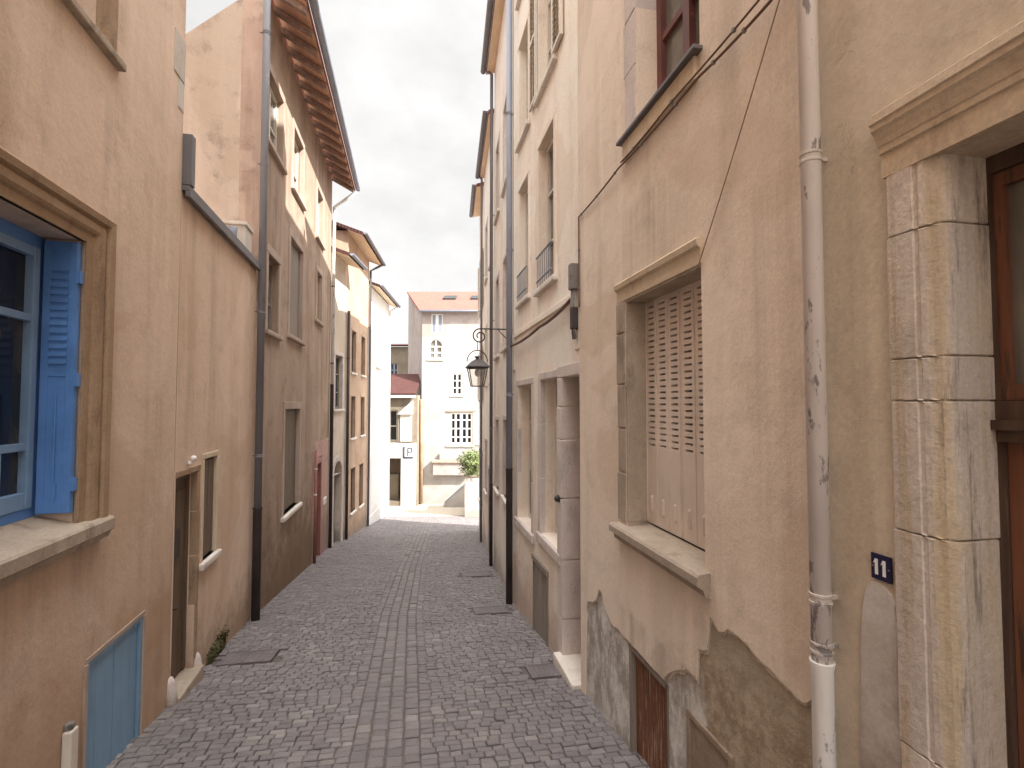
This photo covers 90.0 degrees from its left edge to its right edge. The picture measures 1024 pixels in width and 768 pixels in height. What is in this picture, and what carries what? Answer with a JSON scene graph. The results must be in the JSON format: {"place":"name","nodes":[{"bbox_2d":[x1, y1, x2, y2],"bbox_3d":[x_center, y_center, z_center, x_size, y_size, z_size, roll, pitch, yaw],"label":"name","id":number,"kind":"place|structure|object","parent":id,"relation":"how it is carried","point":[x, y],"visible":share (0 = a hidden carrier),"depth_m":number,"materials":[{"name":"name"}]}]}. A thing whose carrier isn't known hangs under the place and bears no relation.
{"place":"outdoors","nodes":[
{"label":"outdoors","id":0,"kind":"place"},
{"bbox_2d":[185,0,494,346],"label":"sky","id":1,"kind":"structure","parent":0,"point":[414,94],"materials":[{"name":"white"}]},
{"bbox_2d":[105,515,649,767],"bbox_3d":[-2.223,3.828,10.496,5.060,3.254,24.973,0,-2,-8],"label":"cobblestones","id":2,"kind":"structure","parent":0,"point":[221,717],"depth_m":5.08,"materials":[{"name":"stone"}]},
{"bbox_2d":[166,676,177,706],"bbox_3d":[-3.083,2.803,4.631,0.114,0.294,0.116,1,-2,-14],"label":"guard stone","id":3,"kind":"object","parent":2,"relation":"on","point":[172,698],"visible":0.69,"depth_m":4.60,"materials":[{"name":"beige stone"}]},
{"bbox_2d":[194,652,201,665],"bbox_3d":[-3.239,2.918,5.268,0.114,0.294,0.116,1,-2,-14],"label":"guard stone","id":4,"kind":"object","parent":2,"relation":"on","point":[197,660],"visible":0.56,"depth_m":5.25,"materials":[{"name":"beige stone"}]},
{"bbox_2d":[216,648,279,666],"bbox_3d":[-2.990,3.122,5.833,0.550,0.100,0.420,0,-2,-11],"label":"access cover","id":5,"kind":"object","parent":2,"relation":"on","point":[266,656],"visible":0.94,"depth_m":5.79,"materials":[{"name":"metal"}]},
{"bbox_2d":[461,571,491,577],"bbox_3d":[-0.750,4.006,10.752,0.600,0.111,0.500,0,-2,-9],"label":"access cover","id":6,"kind":"object","parent":2,"relation":"on","point":[483,574],"visible":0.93,"depth_m":10.69,"materials":[{"name":"metal"}]},
{"bbox_2d":[473,605,508,614],"bbox_3d":[-0.330,3.488,7.870,0.500,0.097,0.400,0,-2,-9],"label":"access cover","id":7,"kind":"object","parent":2,"relation":"on","point":[494,610],"visible":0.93,"depth_m":7.83,"materials":[{"name":"metal"}]},
{"bbox_2d":[525,662,561,679],"bbox_3d":[0.380,3.050,5.436,0.420,0.091,0.360,0,-2,-11],"label":"access cover","id":8,"kind":"object","parent":2,"relation":"on","point":[545,671],"visible":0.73,"depth_m":5.38,"materials":[{"name":"metal"}]},
{"bbox_2d":[383,504,464,516],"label":"plaza","id":9,"kind":"structure","parent":0,"point":[430,510],"depth_m":24.20,"materials":[{"name":"white stone"}]},
{"bbox_2d":[443,484,464,506],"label":"ramp wall","id":10,"kind":"structure","parent":9,"relation":"on","point":[456,498],"depth_m":25.59,"materials":[{"name":"white paint"}]},
{"bbox_3d":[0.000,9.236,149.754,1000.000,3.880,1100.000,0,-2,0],"label":"ground","id":11,"kind":"structure","parent":0,"visible":0},
{"bbox_2d":[0,0,185,767],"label":"salmon house","id":12,"kind":"structure","parent":11,"relation":"on","point":[91,115],"depth_m":3.31,"materials":[{"name":"paint"}]},
{"bbox_2d":[0,146,116,586],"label":"window","id":13,"kind":"structure","parent":12,"relation":"in","point":[41,279],"depth_m":3.16,"materials":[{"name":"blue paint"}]},
{"bbox_2d":[61,721,78,767],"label":"cable guard","id":14,"kind":"object","parent":12,"relation":"attached to","point":[69,755],"visible":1,"depth_m":3.10,"materials":[{"name":"white paint"}]},
{"bbox_2d":[61,0,126,71],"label":"window","id":15,"kind":"structure","parent":12,"relation":"in","point":[105,31],"depth_m":3.49,"materials":[{"name":"beige stone"}]},
{"bbox_2d":[80,610,145,767],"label":"cellar door","id":16,"kind":"structure","parent":12,"relation":"in","point":[113,675],"depth_m":3.72,"materials":[{"name":"blue paint"}]},
{"bbox_2d":[169,133,260,702],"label":"orange annexe","id":17,"kind":"structure","parent":11,"relation":"on","point":[219,267],"depth_m":5.63,"materials":[{"name":"paint"}]},
{"bbox_2d":[171,464,203,702],"bbox_3d":[-3.245,2.135,4.965,0.306,2.620,0.649,1,-2,-14],"label":"door","id":18,"kind":"structure","parent":17,"relation":"in","point":[186,679],"depth_m":5.14,"materials":[{"name":"brown wood"}]},
{"bbox_2d":[188,455,196,463],"bbox_3d":[-3.142,0.745,5.037,0.072,0.083,0.053,1,-2,-14],"label":"bulkhead light","id":19,"kind":"object","parent":17,"relation":"attached to","point":[193,458],"visible":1,"depth_m":5.02,"materials":[{"name":"white paint"}]},
{"bbox_2d":[199,450,221,570],"bbox_3d":[-3.354,1.355,5.629,0.151,1.210,0.622,1,-2,-14],"label":"window","id":20,"kind":"structure","parent":17,"relation":"in","point":[210,464],"depth_m":5.68,"materials":[{"name":"beige stone"}]},
{"bbox_2d":[206,625,229,665],"bbox_3d":[-3.413,3.040,5.940,0.099,0.423,0.820,1,-2,-14],"label":"plant","id":21,"kind":"object","parent":17,"relation":"attached to","point":[215,651],"visible":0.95,"depth_m":5.86,"materials":[{"name":"green plant"}]},
{"bbox_2d":[222,220,253,252],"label":"window","id":22,"kind":"structure","parent":17,"relation":"on","point":[243,231],"depth_m":7.08,"materials":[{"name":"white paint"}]},
{"bbox_2d":[183,0,359,617],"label":"brown house","id":23,"kind":"structure","parent":11,"relation":"on","point":[308,162],"depth_m":9.02,"materials":[{"name":"paint"}]},
{"bbox_2d":[251,0,270,621],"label":"drainpipe","id":24,"kind":"object","parent":23,"relation":"attached to","point":[256,540],"visible":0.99,"depth_m":7.47,"materials":[{"name":"grey metal"}]},
{"bbox_2d":[265,242,283,340],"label":"window","id":25,"kind":"structure","parent":23,"relation":"in","point":[269,250],"depth_m":8.69,"materials":[{"name":"beige stone"}]},
{"bbox_2d":[268,62,287,174],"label":"window","id":26,"kind":"structure","parent":23,"relation":"in","point":[279,157],"depth_m":8.91,"materials":[{"name":"white paint"}]},
{"bbox_2d":[280,402,302,522],"bbox_3d":[-4.302,1.421,9.895,0.219,2.150,1.600,0,-2,-11],"label":"window","id":27,"kind":"structure","parent":23,"relation":"in","point":[291,471],"depth_m":10.07,"materials":[{"name":"beige stone"}]},
{"bbox_2d":[286,226,305,345],"bbox_3d":[-4.302,-1.872,10.153,0.173,2.090,1.449,0,-2,-11],"label":"window","id":28,"kind":"structure","parent":23,"relation":"in","point":[296,261],"depth_m":10.34,"materials":[{"name":"beige stone"}]},
{"bbox_2d":[291,116,306,210],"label":"window","id":29,"kind":"structure","parent":23,"relation":"in","point":[300,195],"depth_m":10.58,"materials":[{"name":"white paint"}]},
{"bbox_2d":[313,450,317,563],"bbox_3d":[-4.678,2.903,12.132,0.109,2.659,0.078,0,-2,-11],"label":"door","id":30,"kind":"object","parent":23,"relation":"attached to","point":[315,504],"visible":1,"depth_m":12.11,"materials":[{"name":"red paint"}]},
{"bbox_2d":[314,263,323,326],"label":"window","id":31,"kind":"structure","parent":23,"relation":"in","point":[319,321],"depth_m":13.06,"materials":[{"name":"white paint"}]},
{"bbox_2d":[317,457,321,555],"bbox_3d":[-4.877,3.357,12.768,0.077,2.977,1.063,0,-2,-11],"label":"door","id":32,"kind":"structure","parent":23,"relation":"in","point":[319,461],"depth_m":13.17,"materials":[{"name":"red paint"}]},
{"bbox_2d":[315,179,325,250],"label":"window","id":33,"kind":"structure","parent":23,"relation":"in","point":[321,242],"depth_m":12.78,"materials":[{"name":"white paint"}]},
{"bbox_2d":[328,190,357,547],"bbox_3d":[-4.841,-0.509,14.618,0.722,10.255,0.113,1,-2,-17],"label":"drainpipe","id":34,"kind":"object","parent":23,"relation":"attached to","point":[348,197],"visible":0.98,"depth_m":14.49,"materials":[{"name":"white metal"}]},
{"bbox_2d":[327,246,367,546],"bbox_3d":[-7.401,1.646,15.252,5.635,13.995,1.631,0,-2,-2],"label":"arched door house","id":35,"kind":"structure","parent":11,"relation":"on","point":[344,260],"depth_m":15.64,"materials":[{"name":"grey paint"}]},
{"bbox_2d":[332,455,343,545],"bbox_3d":[-5.309,3.990,15.244,0.233,3.710,1.126,0,-2,-2],"label":"door","id":36,"kind":"structure","parent":35,"relation":"in","point":[338,458],"depth_m":15.63,"materials":[{"name":"beige stone"}]},
{"bbox_2d":[334,350,344,411],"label":"window","id":37,"kind":"structure","parent":35,"relation":"in","point":[336,359],"depth_m":15.71,"materials":[{"name":"grey wood"}]},
{"bbox_2d":[345,311,350,539],"bbox_3d":[-5.188,1.268,16.129,0.120,7.181,0.098,2,-3,-35],"label":"drainpipe","id":38,"kind":"object","parent":35,"relation":"attached to","point":[347,427],"visible":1,"depth_m":16.10,"materials":[{"name":"metal"}]},
{"bbox_2d":[331,220,385,538],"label":"ochre house","id":39,"kind":"structure","parent":11,"relation":"on","point":[359,244],"depth_m":17.82,"materials":[{"name":"paint"}]},
{"bbox_2d":[349,465,356,515],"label":"window","id":40,"kind":"structure","parent":39,"relation":"in","point":[352,512],"depth_m":17.44,"materials":[{"name":"beige stone"}]},
{"bbox_2d":[350,394,356,440],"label":"window","id":41,"kind":"structure","parent":39,"relation":"in","point":[353,438],"depth_m":17.40,"materials":[{"name":"beige stone"}]},
{"bbox_2d":[351,327,357,374],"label":"window","id":42,"kind":"structure","parent":39,"relation":"in","point":[355,334],"depth_m":17.54,"materials":[{"name":"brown wood"}]},
{"bbox_2d":[358,461,364,508],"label":"window","id":43,"kind":"structure","parent":39,"relation":"in","point":[360,506],"depth_m":18.75,"materials":[{"name":"beige stone"}]},
{"bbox_2d":[360,395,365,437],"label":"window","id":44,"kind":"structure","parent":39,"relation":"in","point":[361,396],"depth_m":18.98,"materials":[{"name":"beige stone"}]},
{"bbox_2d":[360,334,366,377],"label":"window","id":45,"kind":"structure","parent":39,"relation":"in","point":[361,375],"depth_m":19.03,"materials":[{"name":"beige stone"}]},
{"bbox_2d":[367,265,382,525],"bbox_3d":[-5.281,0.369,19.674,0.552,10.088,0.100,0,-2,-5],"label":"drainpipe","id":46,"kind":"object","parent":39,"relation":"attached to","point":[369,381],"visible":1,"depth_m":19.63,"materials":[{"name":"metal"}]},
{"bbox_2d":[366,282,400,525],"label":"white house","id":47,"kind":"structure","parent":11,"relation":"on","point":[383,299],"depth_m":21.78,"materials":[{"name":"paint"}]},
{"bbox_2d":[376,334,381,369],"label":"window","id":48,"kind":"structure","parent":47,"relation":"in","point":[378,336],"depth_m":21.80,"materials":[{"name":"white paint"}]},
{"bbox_2d":[388,306,397,512],"bbox_3d":[-5.572,1.139,23.947,0.472,9.681,0.089,0,-2,-3],"label":"drainpipe","id":49,"kind":"object","parent":47,"relation":"attached to","point":[389,402],"visible":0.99,"depth_m":23.91,"materials":[{"name":"white metal"}]},
{"bbox_2d":[388,344,407,373],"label":"tan building","id":50,"kind":"structure","parent":11,"relation":"on","point":[399,360],"depth_m":34.10,"materials":[{"name":"paint"}]},
{"bbox_2d":[390,363,397,373],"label":"window","id":51,"kind":"structure","parent":50,"relation":"in","point":[394,366],"depth_m":34.15,"materials":[{"name":"white metal"}]},
{"bbox_2d":[387,374,420,505],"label":"red roof annexe","id":52,"kind":"structure","parent":11,"relation":"on","point":[404,432],"depth_m":26.24,"materials":[{"name":"beige paint"}]},
{"bbox_2d":[390,410,396,441],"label":"window","id":53,"kind":"structure","parent":52,"relation":"in","point":[393,413],"depth_m":26.54,"materials":[{"name":"white paint"}]},
{"bbox_2d":[387,459,400,499],"bbox_3d":[-6.390,5.071,26.806,1.420,2.450,0.274,0,-2,0],"label":"door","id":54,"kind":"structure","parent":52,"relation":"in","point":[395,464],"depth_m":26.68,"materials":[{"name":"brown wood"}]},
{"bbox_2d":[403,447,412,457],"bbox_3d":[-5.290,3.488,26.118,0.500,0.580,0.032,0,-2,0],"label":"street sign","id":55,"kind":"object","parent":52,"relation":"attached to","point":[407,452],"visible":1,"depth_m":26.11,"materials":[{"name":"white metal"}]},
{"bbox_2d":[407,292,478,503],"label":"gabled white house","id":56,"kind":"structure","parent":11,"relation":"on","point":[442,328],"depth_m":27.03,"materials":[{"name":"paint"}]},
{"bbox_2d":[419,399,422,502],"bbox_3d":[-4.740,3.493,26.765,0.200,5.400,0.200,-2,-3,43],"label":"drainpipe","id":57,"kind":"object","parent":56,"relation":"attached to","point":[421,459],"visible":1,"depth_m":26.68,"materials":[{"name":"brown metal"}]},
{"bbox_2d":[427,340,443,360],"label":"window","id":58,"kind":"structure","parent":56,"relation":"in","point":[435,346],"depth_m":27.15,"materials":[{"name":"white paint"}]},
{"bbox_2d":[431,314,442,332],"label":"window","id":59,"kind":"structure","parent":56,"relation":"in","point":[436,319],"depth_m":27.17,"materials":[{"name":"white paint"}]},
{"bbox_2d":[450,373,463,396],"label":"window","id":60,"kind":"structure","parent":56,"relation":"in","point":[456,377],"depth_m":27.07,"materials":[{"name":"white paint"}]},
{"bbox_2d":[446,410,478,445],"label":"window","id":61,"kind":"structure","parent":56,"relation":"in","point":[460,420],"depth_m":26.97,"materials":[{"name":"white paint"}]},
{"bbox_2d":[464,473,478,516],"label":"garden wall","id":62,"kind":"structure","parent":11,"relation":"on","point":[471,496],"depth_m":22.62,"materials":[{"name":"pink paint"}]},
{"bbox_2d":[456,441,478,476],"bbox_3d":[-1.756,3.398,22.772,1.438,1.671,1.300,1,-2,-18],"label":"shrub","id":63,"kind":"object","parent":62,"relation":"on","point":[471,467],"visible":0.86,"depth_m":22.53,"materials":[{"name":"green plant"}]},
{"bbox_2d":[469,182,483,538],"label":"light pink house","id":64,"kind":"structure","parent":11,"relation":"on","point":[475,203],"depth_m":16.96,"materials":[{"name":"paint"}]},
{"bbox_2d":[477,355,479,401],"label":"window","id":65,"kind":"structure","parent":64,"relation":"in","point":[478,399],"depth_m":18.17,"materials":[{"name":"white paint"}]},
{"bbox_2d":[478,445,479,502],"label":"window","id":66,"kind":"structure","parent":64,"relation":"in","point":[479,445],"depth_m":17.94,"materials":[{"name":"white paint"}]},
{"bbox_2d":[478,261,479,316],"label":"window","id":67,"kind":"structure","parent":64,"relation":"in","point":[479,261],"depth_m":17.65,"materials":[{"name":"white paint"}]},
{"bbox_2d":[479,450,482,510],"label":"window","id":68,"kind":"structure","parent":64,"relation":"in","point":[482,450],"depth_m":15.92,"materials":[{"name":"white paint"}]},
{"bbox_2d":[479,346,482,400],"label":"window","id":69,"kind":"structure","parent":64,"relation":"in","point":[482,346],"depth_m":15.78,"materials":[{"name":"white paint"}]},
{"bbox_2d":[475,109,493,563],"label":"pale cream house","id":70,"kind":"structure","parent":11,"relation":"on","point":[482,169],"depth_m":14.13,"materials":[{"name":"paint"}]},
{"bbox_2d":[478,176,483,541],"bbox_3d":[-0.964,-0.860,15.633,0.234,11.255,0.076,0,-2,-7],"label":"drainpipe","id":71,"kind":"object","parent":70,"relation":"attached to","point":[481,275],"visible":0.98,"depth_m":15.64,"materials":[{"name":"grey metal"}]},
{"bbox_2d":[483,437,486,495],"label":"window","id":72,"kind":"structure","parent":70,"relation":"in","point":[484,489],"depth_m":14.81,"materials":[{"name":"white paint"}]},
{"bbox_2d":[483,216,487,285],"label":"window","id":73,"kind":"structure","parent":70,"relation":"in","point":[486,230],"depth_m":15.04,"materials":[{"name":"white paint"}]},
{"bbox_2d":[484,323,487,387],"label":"window","id":74,"kind":"structure","parent":70,"relation":"in","point":[485,385],"depth_m":14.19,"materials":[{"name":"white paint"}]},
{"bbox_2d":[487,318,489,384],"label":"window","id":75,"kind":"structure","parent":70,"relation":"in","point":[488,383],"depth_m":13.28,"materials":[{"name":"white paint"}]},
{"bbox_2d":[488,463,488,552],"bbox_3d":[-0.540,3.473,13.037,0.080,2.767,1.143,0,-2,-7],"label":"door","id":76,"kind":"structure","parent":70,"relation":"in","point":[488,463],"depth_m":13.48,"materials":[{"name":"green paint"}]},
{"bbox_2d":[488,221,489,270],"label":"window","id":77,"kind":"structure","parent":70,"relation":"in","point":[489,221],"depth_m":13.42,"materials":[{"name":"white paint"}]},
{"bbox_2d":[481,0,512,587],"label":"cream house","id":78,"kind":"structure","parent":11,"relation":"on","point":[495,45],"depth_m":10.68,"materials":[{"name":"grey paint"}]},
{"bbox_2d":[484,69,494,565],"bbox_3d":[-0.551,-1.668,11.977,0.304,11.740,0.096,0,-2,-7],"label":"drainpipe","id":79,"kind":"object","parent":78,"relation":"attached to","point":[491,427],"visible":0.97,"depth_m":11.93,"materials":[{"name":"grey metal"}]},
{"bbox_2d":[493,415,499,496],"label":"window","id":80,"kind":"structure","parent":78,"relation":"in","point":[497,422],"depth_m":11.42,"materials":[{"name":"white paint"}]},
{"bbox_2d":[493,269,499,360],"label":"window","id":81,"kind":"structure","parent":78,"relation":"in","point":[497,285],"depth_m":11.55,"materials":[{"name":"white paint"}]},
{"bbox_2d":[493,130,499,225],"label":"window","id":82,"kind":"structure","parent":78,"relation":"in","point":[497,155],"depth_m":11.68,"materials":[{"name":"white paint"}]},
{"bbox_2d":[500,415,505,506],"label":"window","id":83,"kind":"structure","parent":78,"relation":"in","point":[503,495],"depth_m":9.87,"materials":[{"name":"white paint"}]},
{"bbox_2d":[500,253,505,353],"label":"window","id":84,"kind":"structure","parent":78,"relation":"in","point":[503,350],"depth_m":9.96,"materials":[{"name":"white paint"}]},
{"bbox_2d":[500,96,505,197],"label":"window","id":85,"kind":"structure","parent":78,"relation":"in","point":[504,180],"depth_m":10.07,"materials":[{"name":"white paint"}]},
{"bbox_2d":[512,0,580,690],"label":"rose house","id":86,"kind":"structure","parent":11,"relation":"on","point":[546,453],"depth_m":6.63,"materials":[{"name":"paint"}]},
{"bbox_2d":[465,328,505,386],"bbox_3d":[-0.364,-0.488,8.457,0.789,1.067,0.370,0,-2,-11],"label":"street lamp","id":87,"kind":"object","parent":86,"relation":"attached to","point":[477,363],"visible":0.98,"depth_m":8.38,"materials":[{"name":"black metal"}]},
{"bbox_2d":[505,0,513,604],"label":"drainpipe","id":88,"kind":"object","parent":86,"relation":"attached to","point":[509,511],"visible":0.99,"depth_m":8.40,"materials":[{"name":"grey metal"}]},
{"bbox_2d":[515,0,520,10],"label":"window","id":89,"kind":"structure","parent":86,"relation":"in","point":[518,2],"depth_m":8.20,"materials":[{"name":"white paint"}]},
{"bbox_2d":[514,164,530,309],"bbox_3d":[0.230,-2.175,7.764,0.220,1.950,0.913,0,-2,-11],"label":"window","id":90,"kind":"structure","parent":86,"relation":"in","point":[526,269],"depth_m":7.84,"materials":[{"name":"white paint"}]},
{"bbox_2d":[515,9,530,153],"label":"window","id":91,"kind":"structure","parent":86,"relation":"in","point":[522,131],"depth_m":8.13,"materials":[{"name":"white paint"}]},
{"bbox_2d":[514,377,533,544],"bbox_3d":[0.278,1.068,7.621,0.271,2.282,1.239,0,-2,-11],"label":"window","id":92,"kind":"structure","parent":86,"relation":"in","point":[529,535],"depth_m":7.94,"materials":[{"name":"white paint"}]},
{"bbox_2d":[510,298,569,346],"bbox_3d":[0.292,-0.738,6.808,0.046,0.171,3.224,0,-2,-11],"label":"cable","id":93,"kind":"object","parent":86,"relation":"attached to","point":[557,313],"visible":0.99,"depth_m":6.21,"materials":[{"name":"grey plastic"}]},
{"bbox_2d":[533,105,557,296],"bbox_3d":[0.482,-2.216,6.444,0.223,2.070,1.003,0,-2,-11],"label":"window","id":94,"kind":"structure","parent":86,"relation":"in","point":[551,274],"depth_m":6.64,"materials":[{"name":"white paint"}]},
{"bbox_2d":[529,0,562,111],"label":"window","id":95,"kind":"structure","parent":86,"relation":"in","point":[553,37],"depth_m":6.86,"materials":[{"name":"white paint"}]},
{"bbox_2d":[536,369,559,565],"bbox_3d":[0.553,0.940,6.248,0.291,2.192,1.088,0,-2,-11],"label":"window","id":96,"kind":"structure","parent":86,"relation":"in","point":[544,543],"depth_m":6.62,"materials":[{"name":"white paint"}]},
{"bbox_2d":[553,362,580,690],"bbox_3d":[0.733,1.726,5.404,0.461,3.870,0.782,0,-2,-11],"label":"door","id":97,"kind":"structure","parent":86,"relation":"in","point":[567,660],"depth_m":5.60,"materials":[{"name":"beige stone"}]},
{"bbox_2d":[568,263,577,339],"bbox_3d":[0.621,-0.829,5.154,0.086,0.762,0.100,0,-2,-11],"label":"junction box","id":98,"kind":"object","parent":86,"relation":"attached to","point":[573,277],"visible":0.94,"depth_m":5.12,"materials":[{"name":"grey plastic"}]},
{"bbox_2d":[578,0,812,767],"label":"beige house","id":99,"kind":"structure","parent":11,"relation":"on","point":[695,612],"depth_m":3.06,"materials":[{"name":"paint"}]},
{"bbox_2d":[616,0,702,161],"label":"window","id":100,"kind":"structure","parent":99,"relation":"in","point":[678,32],"depth_m":3.68,"materials":[{"name":"red paint"}]},
{"bbox_2d":[609,235,710,598],"bbox_3d":[1.050,0.188,3.487,0.333,2.025,1.285,0,-2,-11],"label":"window","id":101,"kind":"structure","parent":99,"relation":"in","point":[660,403],"depth_m":3.61,"materials":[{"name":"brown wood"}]},
{"bbox_2d":[578,0,772,306],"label":"cable","id":102,"kind":"object","parent":99,"relation":"attached to","point":[750,23],"visible":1,"depth_m":3.22,"materials":[{"name":"grey plastic"}]},
{"bbox_2d":[620,0,759,162],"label":"cable","id":103,"kind":"object","parent":99,"relation":"attached to","point":[733,29],"visible":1,"depth_m":2.87,"materials":[{"name":"grey plastic"}]},
{"bbox_2d":[695,0,779,273],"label":"cable","id":104,"kind":"object","parent":99,"relation":"attached to","point":[740,130],"visible":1,"depth_m":2.53,"materials":[{"name":"rubber"}]},
{"bbox_2d":[818,0,1023,767],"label":"sand house","id":105,"kind":"structure","parent":11,"relation":"on","point":[922,121],"depth_m":1.63,"materials":[{"name":"paint"}]},
{"bbox_2d":[796,0,838,767],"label":"drainpipe","id":106,"kind":"object","parent":105,"relation":"attached to","point":[821,595],"visible":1,"depth_m":1.99,"materials":[{"name":"beige metal"}]},
{"bbox_2d":[871,552,892,584],"bbox_3d":[1.293,0.643,1.792,0.011,0.090,0.078,0,-2,-11],"label":"number plate","id":107,"kind":"object","parent":105,"relation":"attached to","point":[881,567],"visible":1,"depth_m":1.78,"materials":[{"name":"blue metal"}]},
{"bbox_2d":[868,20,1023,767],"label":"door","id":108,"kind":"structure","parent":105,"relation":"in","point":[951,148],"depth_m":1.59,"materials":[{"name":"beige stone"}]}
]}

